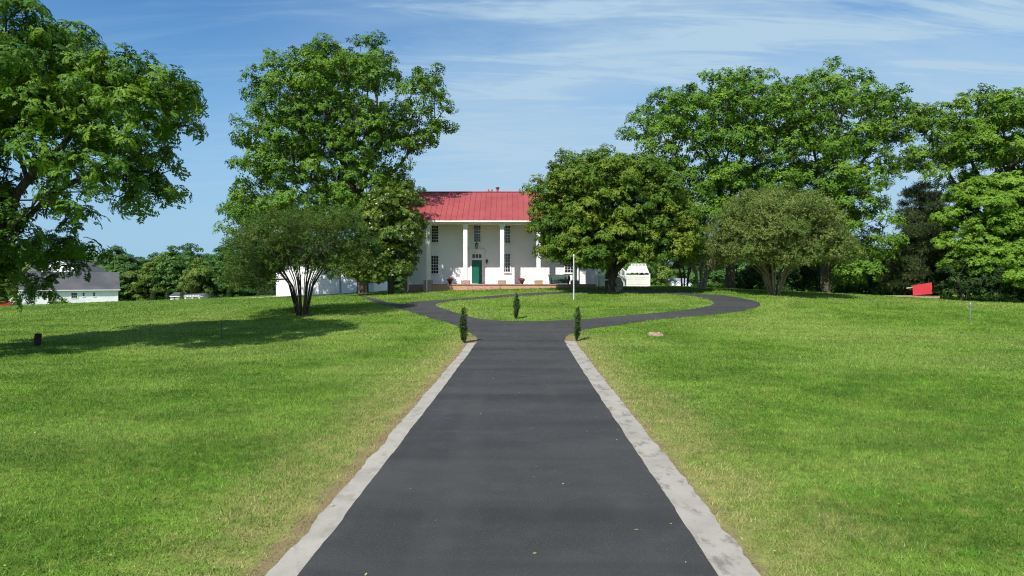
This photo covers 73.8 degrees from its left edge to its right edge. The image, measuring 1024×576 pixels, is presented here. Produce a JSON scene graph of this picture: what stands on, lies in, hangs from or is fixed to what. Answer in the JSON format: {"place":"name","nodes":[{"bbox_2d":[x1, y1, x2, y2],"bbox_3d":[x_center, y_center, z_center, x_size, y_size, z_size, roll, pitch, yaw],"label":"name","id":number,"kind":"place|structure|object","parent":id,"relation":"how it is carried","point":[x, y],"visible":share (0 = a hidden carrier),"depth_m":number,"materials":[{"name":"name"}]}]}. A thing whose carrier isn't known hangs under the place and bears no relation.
{"place":"outdoors","nodes":[
{"label":"outdoors","id":0,"kind":"place"},
{"bbox_2d":[0,285,1023,575],"bbox_3d":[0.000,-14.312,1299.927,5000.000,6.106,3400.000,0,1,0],"label":"lawn","id":1,"kind":"structure","parent":0,"point":[278,544],"depth_m":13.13,"materials":[{"name":"green plant"}]},
{"bbox_2d":[0,301,16,305],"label":"parked car","id":2,"kind":"object","parent":1,"relation":"on","point":[8,304],"visible":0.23,"depth_m":117.27,"materials":[{"name":"red paint"}]},
{"bbox_2d":[0,241,17,299],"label":"tree","id":3,"kind":"object","parent":1,"relation":"on","point":[1,297],"visible":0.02,"depth_m":171.67,"materials":[{"name":"green plant"}]},
{"bbox_2d":[0,248,34,303],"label":"tree","id":4,"kind":"object","parent":1,"relation":"on","point":[16,286],"visible":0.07,"depth_m":166.05,"materials":[{"name":"green plant"}]},
{"bbox_2d":[33,333,41,345],"bbox_3d":[-20.753,2.311,29.837,0.353,0.647,0.296,0,1,0],"label":"stump post","id":5,"kind":"object","parent":1,"relation":"on","point":[37,338],"visible":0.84,"depth_m":29.73,"materials":[{"name":"brown wood"}]},
{"bbox_2d":[47,298,70,303],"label":"garden shrub","id":6,"kind":"object","parent":1,"relation":"on","point":[55,301],"visible":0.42,"depth_m":121.58,"materials":[{"name":"green plant"}]},
{"bbox_2d":[10,272,119,304],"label":"long house","id":7,"kind":"structure","parent":1,"relation":"on","point":[103,286],"depth_m":131.90,"materials":[{"name":"white"}]},
{"bbox_2d":[71,292,77,298],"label":"window","id":8,"kind":"structure","parent":7,"relation":"in","point":[74,295],"depth_m":130.30,"materials":[{"name":"white glass"}]},
{"bbox_2d":[28,260,106,271],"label":"gabled house","id":9,"kind":"structure","parent":1,"relation":"on","point":[96,268],"depth_m":144.70,"materials":[{"name":"white"}]},
{"bbox_2d":[96,258,111,265],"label":"tree","id":10,"kind":"object","parent":1,"relation":"on","point":[104,261],"visible":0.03,"depth_m":218.59,"materials":[{"name":"green plant"}]},
{"bbox_2d":[0,0,208,312],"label":"walnut tree","id":11,"kind":"object","parent":1,"relation":"on","point":[63,84],"visible":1,"depth_m":27.14,"materials":[{"name":"green plant"}]},
{"bbox_2d":[99,244,133,263],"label":"tree","id":12,"kind":"object","parent":1,"relation":"on","point":[118,251],"visible":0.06,"depth_m":225.50,"materials":[{"name":"green plant"}]},
{"bbox_2d":[102,255,141,301],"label":"tree","id":13,"kind":"object","parent":1,"relation":"on","point":[124,287],"visible":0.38,"depth_m":169.18,"materials":[{"name":"green plant"}]},
{"bbox_2d":[113,252,148,300],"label":"tree","id":14,"kind":"object","parent":1,"relation":"on","point":[129,262],"visible":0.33,"depth_m":171.82,"materials":[{"name":"green plant"}]},
{"bbox_2d":[133,256,147,264],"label":"tree","id":15,"kind":"object","parent":1,"relation":"on","point":[141,259],"visible":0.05,"depth_m":217.88,"materials":[{"name":"green plant"}]},
{"bbox_2d":[121,262,167,300],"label":"tree","id":16,"kind":"object","parent":1,"relation":"on","point":[136,284],"visible":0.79,"depth_m":169.03,"materials":[{"name":"green plant"}]},
{"bbox_2d":[135,252,161,264],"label":"tree","id":17,"kind":"object","parent":1,"relation":"on","point":[152,255],"visible":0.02,"depth_m":227.09,"materials":[{"name":"green plant"}]},
{"bbox_2d":[149,291,155,299],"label":"cone bush","id":18,"kind":"object","parent":1,"relation":"on","point":[152,296],"visible":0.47,"depth_m":149.95,"materials":[{"name":"green plant"}]},
{"bbox_2d":[143,256,165,288],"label":"tree","id":19,"kind":"object","parent":1,"relation":"on","point":[157,257],"visible":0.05,"depth_m":179.64,"materials":[{"name":"green plant"}]},
{"bbox_2d":[163,291,169,299],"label":"cone bush","id":20,"kind":"object","parent":1,"relation":"on","point":[167,295],"visible":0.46,"depth_m":149.99,"materials":[{"name":"green plant"}]},
{"bbox_2d":[140,245,198,299],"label":"tree","id":21,"kind":"object","parent":1,"relation":"on","point":[167,271],"visible":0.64,"depth_m":171.60,"materials":[{"name":"green plant"}]},
{"bbox_2d":[168,261,192,291],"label":"tree","id":22,"kind":"object","parent":1,"relation":"on","point":[184,268],"visible":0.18,"depth_m":173.57,"materials":[{"name":"green plant"}]},
{"bbox_2d":[164,243,208,261],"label":"tree","id":23,"kind":"object","parent":1,"relation":"on","point":[189,246],"visible":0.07,"depth_m":218.86,"materials":[{"name":"green plant"}]},
{"bbox_2d":[169,292,212,299],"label":"pool house","id":24,"kind":"structure","parent":1,"relation":"on","point":[189,295],"depth_m":165.20,"materials":[{"name":"white"}]},
{"bbox_2d":[179,250,206,291],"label":"tree","id":25,"kind":"object","parent":1,"relation":"on","point":[189,257],"visible":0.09,"depth_m":193.89,"materials":[{"name":"green plant"}]},
{"bbox_2d":[176,257,220,295],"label":"tree","id":26,"kind":"object","parent":1,"relation":"on","point":[184,286],"visible":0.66,"depth_m":167.09,"materials":[{"name":"green plant"}]},
{"bbox_2d":[202,245,224,259],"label":"tree","id":27,"kind":"object","parent":1,"relation":"on","point":[212,255],"visible":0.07,"depth_m":227.77,"materials":[{"name":"green plant"}]},
{"bbox_2d":[207,255,226,297],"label":"tree","id":28,"kind":"object","parent":1,"relation":"on","point":[215,256],"visible":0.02,"depth_m":190.84,"materials":[{"name":"green plant"}]},
{"bbox_2d":[191,251,248,297],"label":"tree","id":29,"kind":"object","parent":1,"relation":"on","point":[218,291],"visible":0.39,"depth_m":169.57,"materials":[{"name":"green plant"}]},
{"bbox_2d":[207,252,269,297],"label":"tree","id":30,"kind":"object","parent":1,"relation":"on","point":[250,292],"visible":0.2,"depth_m":169.31,"materials":[{"name":"green plant"}]},
{"bbox_2d":[238,270,275,295],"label":"tree","id":31,"kind":"object","parent":1,"relation":"on","point":[252,285],"visible":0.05,"depth_m":172.55,"materials":[{"name":"green plant"}]},
{"bbox_2d":[256,284,262,295],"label":"cone bush","id":32,"kind":"object","parent":1,"relation":"on","point":[258,292],"visible":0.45,"depth_m":99.79,"materials":[{"name":"green plant"}]},
{"bbox_2d":[260,283,266,295],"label":"cone bush","id":33,"kind":"object","parent":1,"relation":"on","point":[263,290],"visible":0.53,"depth_m":99.74,"materials":[{"name":"green plant"}]},
{"bbox_2d":[265,283,270,295],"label":"cone bush","id":34,"kind":"object","parent":1,"relation":"on","point":[267,291],"visible":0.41,"depth_m":99.77,"materials":[{"name":"green plant"}]},
{"bbox_2d":[269,283,275,294],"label":"cone bush","id":35,"kind":"object","parent":1,"relation":"on","point":[272,291],"visible":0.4,"depth_m":99.77,"materials":[{"name":"green plant"}]},
{"bbox_2d":[232,293,345,298],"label":"concrete apron","id":36,"kind":"object","parent":1,"relation":"on","point":[302,295],"visible":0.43,"depth_m":71.26,"materials":[{"name":"grey concrete"}]},
{"bbox_2d":[215,202,387,315],"bbox_3d":[-13.223,-1.748,42.484,10.497,7.354,7.967,0,1,0],"label":"crape myrtle","id":37,"kind":"object","parent":1,"relation":"on","point":[252,248],"visible":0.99,"depth_m":41.06,"materials":[{"name":"green plant"}]},
{"bbox_2d":[276,241,386,295],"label":"garage","id":38,"kind":"structure","parent":1,"relation":"on","point":[324,285],"depth_m":73.97,"materials":[{"name":"white"}]},
{"bbox_2d":[282,274,306,293],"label":"garage door","id":39,"kind":"structure","parent":38,"relation":"in","point":[285,287],"depth_m":73.95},
{"bbox_2d":[310,274,334,293],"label":"garage door","id":40,"kind":"structure","parent":38,"relation":"in","point":[321,286],"depth_m":73.95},
{"bbox_2d":[212,29,460,293],"bbox_3d":[-16.355,-11.282,63.073,22.936,24.279,15.214,0,1,0],"label":"shade tree","id":41,"kind":"object","parent":1,"relation":"on","point":[340,67],"visible":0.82,"depth_m":60.28,"materials":[{"name":"green plant"}]},
{"bbox_2d":[330,180,430,293],"bbox_3d":[-10.925,-4.337,57.825,8.252,10.280,6.813,0,1,0],"label":"magnolia tree","id":42,"kind":"object","parent":1,"relation":"on","point":[387,209],"visible":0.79,"depth_m":56.31,"materials":[{"name":"green plant"}]},
{"bbox_2d":[387,277,401,289],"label":"tree","id":43,"kind":"object","parent":1,"relation":"on","point":[397,283],"visible":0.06,"depth_m":202.77,"materials":[{"name":"green plant"}]},
{"bbox_2d":[395,276,403,288],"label":"tree","id":44,"kind":"object","parent":1,"relation":"on","point":[401,284],"visible":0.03,"depth_m":189.59,"materials":[{"name":"green plant"}]},
{"bbox_2d":[458,307,468,342],"bbox_3d":[-2.190,1.698,30.890,0.493,1.776,0.523,0,1,0],"label":"columnar shrub","id":45,"kind":"object","parent":1,"relation":"on","point":[462,323],"visible":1,"depth_m":30.82,"materials":[{"name":"green plant"}]},
{"bbox_2d":[3,335,989,574],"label":"fallen leaves","id":46,"kind":"object","parent":1,"relation":"on","point":[390,451],"visible":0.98,"depth_m":9.91,"materials":[{"name":"yellow plant"}]},
{"bbox_2d":[404,182,597,291],"bbox_3d":[-1.095,-4.663,65.392,18.716,11.119,12.321,0,1,0],"label":"farmhouse","id":47,"kind":"object","parent":1,"relation":"on","point":[479,240],"visible":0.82,"depth_m":63.13,"materials":[{"name":"white paint"}]},
{"bbox_2d":[431,255,439,274],"bbox_3d":[-7.137,-2.136,63.105,0.914,1.849,0.097,0,1,0],"label":"window","id":48,"kind":"structure","parent":47,"relation":"in","point":[434,258],"depth_m":63.13,"materials":[{"name":"white glass"}]},
{"bbox_2d":[431,226,439,243],"bbox_3d":[-7.118,-4.972,63.065,0.859,1.723,0.097,0,1,0],"label":"window","id":49,"kind":"structure","parent":47,"relation":"in","point":[434,229],"depth_m":63.10,"materials":[{"name":"white glass"}]},
{"bbox_2d":[472,260,481,283],"bbox_3d":[-3.245,-1.492,63.141,0.935,2.180,0.040,0,1,0],"label":"door","id":50,"kind":"structure","parent":47,"relation":"in","point":[476,264],"depth_m":63.13,"materials":[{"name":"green paint"}]},
{"bbox_2d":[473,226,481,242],"bbox_3d":[-3.211,-5.030,63.065,0.868,1.746,0.097,0,1,0],"label":"window","id":51,"kind":"structure","parent":47,"relation":"in","point":[479,228],"depth_m":63.09,"materials":[{"name":"white glass"}]},
{"bbox_2d":[504,253,510,272],"bbox_3d":[-0.498,-2.322,63.122,0.825,1.847,0.057,0,1,0],"label":"window","id":52,"kind":"structure","parent":47,"relation":"in","point":[507,256],"depth_m":63.13,"materials":[{"name":"white glass"}]},
{"bbox_2d":[504,226,511,243],"bbox_3d":[-0.493,-4.942,63.066,0.914,1.783,0.097,0,1,0],"label":"window","id":53,"kind":"structure","parent":47,"relation":"in","point":[507,229],"depth_m":63.10,"materials":[{"name":"white glass"}]},
{"bbox_2d":[564,262,572,273],"bbox_3d":[5.278,-2.182,63.104,1.021,1.757,0.097,0,1,0],"label":"window","id":54,"kind":"structure","parent":47,"relation":"in","point":[567,268],"depth_m":63.15,"materials":[{"name":"white glass"}]},
{"bbox_2d":[3,245,1014,292],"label":"distant wood","id":55,"kind":"object","parent":1,"relation":"on","point":[783,289],"depth_m":252.07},
{"bbox_2d":[512,292,520,318],"bbox_3d":[0.266,1.059,39.797,0.554,1.700,0.484,0,1,0],"label":"columnar shrub","id":56,"kind":"object","parent":1,"relation":"on","point":[516,305],"visible":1,"depth_m":39.73,"materials":[{"name":"green plant"}]},
{"bbox_2d":[573,254,574,299],"bbox_3d":[4.336,-0.658,47.899,0.140,3.434,0.140,0,1,0],"label":"white pole","id":57,"kind":"object","parent":1,"relation":"on","point":[573,276],"visible":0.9,"depth_m":47.86,"materials":[{"name":"metal"}]},
{"bbox_2d":[573,306,581,340],"bbox_3d":[3.003,1.667,31.459,0.496,1.760,0.582,0,1,0],"label":"columnar shrub","id":58,"kind":"object","parent":1,"relation":"on","point":[577,326],"visible":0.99,"depth_m":31.44,"materials":[{"name":"green plant"}]},
{"bbox_2d":[598,268,625,285],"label":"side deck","id":59,"kind":"structure","parent":1,"relation":"on","point":[601,280],"depth_m":65.78,"materials":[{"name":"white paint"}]},
{"bbox_2d":[518,143,707,291],"bbox_3d":[8.108,-5.332,53.657,15.183,12.006,10.095,0,1,0],"label":"round tree","id":60,"kind":"object","parent":1,"relation":"on","point":[583,223],"visible":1,"depth_m":51.02,"materials":[{"name":"green plant"}]},
{"bbox_2d":[608,277,622,291],"bbox_3d":[8.119,-0.267,53.661,1.241,1.236,0.528,0,1,0],"label":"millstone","id":61,"kind":"object","parent":1,"relation":"on","point":[619,286],"visible":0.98,"depth_m":53.51,"materials":[{"name":"grey stone"}]},
{"bbox_2d":[622,264,649,285],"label":"shed","id":62,"kind":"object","parent":1,"relation":"on","point":[638,280],"visible":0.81,"depth_m":68.20,"materials":[{"name":"white paint"}]},
{"bbox_2d":[617,260,658,284],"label":"tree","id":63,"kind":"object","parent":1,"relation":"on","point":[648,265],"visible":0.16,"depth_m":144.36,"materials":[{"name":"green plant"}]},
{"bbox_2d":[648,332,663,335],"bbox_3d":[7.087,2.269,33.641,0.905,0.218,1.160,0,1,0],"label":"ground stump","id":64,"kind":"object","parent":1,"relation":"on","point":[656,333],"visible":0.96,"depth_m":33.43,"materials":[{"name":"beige wood"}]},
{"bbox_2d":[643,261,678,285],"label":"tree","id":65,"kind":"object","parent":1,"relation":"on","point":[663,270],"visible":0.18,"depth_m":149.49,"materials":[{"name":"green plant"}]},
{"bbox_2d":[652,278,674,285],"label":"dormer house","id":66,"kind":"structure","parent":1,"relation":"on","point":[671,282],"depth_m":150.47,"materials":[{"name":"white"}]},
{"bbox_2d":[657,261,693,277],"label":"tree","id":67,"kind":"object","parent":1,"relation":"on","point":[675,275],"visible":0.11,"depth_m":169.06,"materials":[{"name":"green plant"}]},
{"bbox_2d":[670,278,692,285],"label":"dormer house","id":68,"kind":"structure","parent":1,"relation":"on","point":[677,281],"depth_m":152.42,"materials":[{"name":"white"}]},
{"bbox_2d":[669,261,699,286],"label":"understorey shrub","id":69,"kind":"object","parent":1,"relation":"on","point":[678,268],"visible":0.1,"depth_m":73.89,"materials":[{"name":"green plant"}]},
{"bbox_2d":[685,265,709,285],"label":"tree","id":70,"kind":"object","parent":1,"relation":"on","point":[693,273],"visible":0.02,"depth_m":151.32,"materials":[{"name":"green plant"}]},
{"bbox_2d":[674,236,735,288],"bbox_3d":[16.011,-2.406,57.410,5.597,5.459,5.102,0,1,0],"label":"crape myrtle","id":71,"kind":"object","parent":1,"relation":"on","point":[703,278],"visible":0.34,"depth_m":57.15,"materials":[{"name":"green plant"}]},
{"bbox_2d":[686,262,735,286],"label":"tree","id":72,"kind":"object","parent":1,"relation":"on","point":[715,276],"visible":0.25,"depth_m":142.78,"materials":[{"name":"green plant"}]},
{"bbox_2d":[707,283,725,287],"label":"understorey shrub","id":73,"kind":"object","parent":1,"relation":"on","point":[723,286],"visible":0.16,"depth_m":72.25,"materials":[{"name":"green plant"}]},
{"bbox_2d":[614,65,821,288],"bbox_3d":[20.412,-10.666,66.701,20.258,22.201,14.358,0,1,0],"label":"shade tree","id":74,"kind":"object","parent":1,"relation":"on","point":[726,177],"visible":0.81,"depth_m":63.99,"materials":[{"name":"green plant"}]},
{"bbox_2d":[719,259,764,287],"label":"tree","id":75,"kind":"object","parent":1,"relation":"on","point":[739,268],"visible":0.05,"depth_m":149.54,"materials":[{"name":"green plant"}]},
{"bbox_2d":[724,261,765,289],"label":"understorey shrub","id":76,"kind":"object","parent":1,"relation":"on","point":[747,279],"visible":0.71,"depth_m":70.67,"materials":[{"name":"green plant"}]},
{"bbox_2d":[740,260,787,289],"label":"understorey shrub","id":77,"kind":"object","parent":1,"relation":"on","point":[777,273],"visible":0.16,"depth_m":77.53,"materials":[{"name":"green plant"}]},
{"bbox_2d":[701,180,861,294],"bbox_3d":[20.886,-3.798,52.600,11.718,9.093,10.753,0,1,0],"label":"crape myrtle","id":78,"kind":"object","parent":1,"relation":"on","point":[782,228],"visible":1,"depth_m":50.14,"materials":[{"name":"green plant"}]},
{"bbox_2d":[783,263,820,291],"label":"understorey shrub","id":79,"kind":"object","parent":1,"relation":"on","point":[794,275],"visible":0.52,"depth_m":73.57,"materials":[{"name":"green plant"}]},
{"bbox_2d":[799,264,830,291],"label":"understorey shrub","id":80,"kind":"object","parent":1,"relation":"on","point":[817,277],"visible":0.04,"depth_m":79.82,"materials":[{"name":"green plant"}]},
{"bbox_2d":[798,268,839,292],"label":"tree","id":81,"kind":"object","parent":1,"relation":"on","point":[814,283],"visible":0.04,"depth_m":155.41,"materials":[{"name":"green plant"}]},
{"bbox_2d":[759,56,931,292],"bbox_3d":[31.932,-10.814,66.155,15.040,23.342,13.392,0,1,0],"label":"shade tree","id":82,"kind":"object","parent":1,"relation":"on","point":[837,144],"visible":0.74,"depth_m":63.04,"materials":[{"name":"green plant"}]},
{"bbox_2d":[830,267,870,293],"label":"understorey shrub","id":83,"kind":"object","parent":1,"relation":"on","point":[842,289],"visible":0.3,"depth_m":75.32,"materials":[{"name":"green plant"}]},
{"bbox_2d":[839,275,875,293],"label":"understorey shrub","id":84,"kind":"object","parent":1,"relation":"on","point":[864,286],"visible":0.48,"depth_m":73.67,"materials":[{"name":"green plant"}]},
{"bbox_2d":[857,246,892,277],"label":"understorey shrub","id":85,"kind":"object","parent":1,"relation":"on","point":[876,256],"visible":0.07,"depth_m":82.89,"materials":[{"name":"green plant"}]},
{"bbox_2d":[862,257,899,294],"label":"understorey shrub","id":86,"kind":"object","parent":1,"relation":"on","point":[872,287],"visible":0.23,"depth_m":70.55,"materials":[{"name":"green plant"}]},
{"bbox_2d":[874,233,896,265],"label":"understorey shrub","id":87,"kind":"object","parent":1,"relation":"on","point":[888,249],"visible":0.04,"depth_m":75.63,"materials":[{"name":"green plant"}]},
{"bbox_2d":[885,283,939,298],"bbox_3d":[35.109,0.210,59.884,3.905,1.389,1.850,0,1,0],"label":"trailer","id":88,"kind":"object","parent":1,"relation":"on","point":[922,290],"visible":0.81,"depth_m":59.78,"materials":[{"name":"red plastic"}]},
{"bbox_2d":[877,180,963,295],"bbox_3d":[38.089,-4.235,63.471,7.349,11.753,6.572,0,1,-28],"label":"cedar tree","id":89,"kind":"object","parent":1,"relation":"on","point":[915,264],"visible":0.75,"depth_m":62.28,"materials":[{"name":"green plant"}]},
{"bbox_2d":[891,82,1023,212],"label":"shade tree","id":90,"kind":"object","parent":1,"relation":"on","point":[959,143],"visible":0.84,"depth_m":60.47,"materials":[{"name":"green plant"}]},
{"bbox_2d":[932,256,1004,300],"bbox_3d":[37.225,-0.708,55.814,4.486,3.955,4.598,0,1,0],"label":"understorey shrub","id":91,"kind":"object","parent":1,"relation":"on","point":[960,280],"visible":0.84,"depth_m":55.77,"materials":[{"name":"green plant"}]},
{"bbox_2d":[928,170,1023,287],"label":"lime tree","id":92,"kind":"object","parent":1,"relation":"on","point":[995,229],"visible":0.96,"depth_m":55.38,"materials":[{"name":"green plant"}]},
{"bbox_2d":[957,264,1023,301],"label":"understorey shrub","id":93,"kind":"object","parent":1,"relation":"on","point":[1004,296],"visible":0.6,"depth_m":55.00,"materials":[{"name":"green plant"}]},
{"bbox_2d":[996,265,1023,301],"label":"understorey shrub","id":94,"kind":"object","parent":1,"relation":"on","point":[1015,288],"visible":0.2,"depth_m":55.79,"materials":[{"name":"green plant"}]},
{"bbox_2d":[0,0,1023,271],"label":"sky","id":95,"kind":"structure","parent":0,"point":[526,80],"materials":[{"name":"blue"}]},
{"bbox_2d":[287,290,760,575],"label":"driveway","id":96,"kind":"structure","parent":0,"point":[498,426],"depth_m":9.84,"materials":[{"name":"grey asphalt"}]},
{"bbox_2d":[265,343,474,575],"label":"kerb strip","id":97,"kind":"object","parent":96,"relation":"on","point":[294,559],"visible":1,"depth_m":9.54,"materials":[{"name":"concrete"}]},
{"bbox_2d":[565,341,760,575],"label":"kerb strip","id":98,"kind":"object","parent":96,"relation":"on","point":[722,550],"visible":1,"depth_m":9.63,"materials":[{"name":"concrete"}]},
{"bbox_2d":[548,275,569,283],"bbox_3d":[4.264,-0.783,61.595,1.940,0.826,0.840,0,1,0],"label":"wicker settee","id":99,"kind":"object","parent":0,"point":[559,279],"visible":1,"depth_m":61.30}
]}

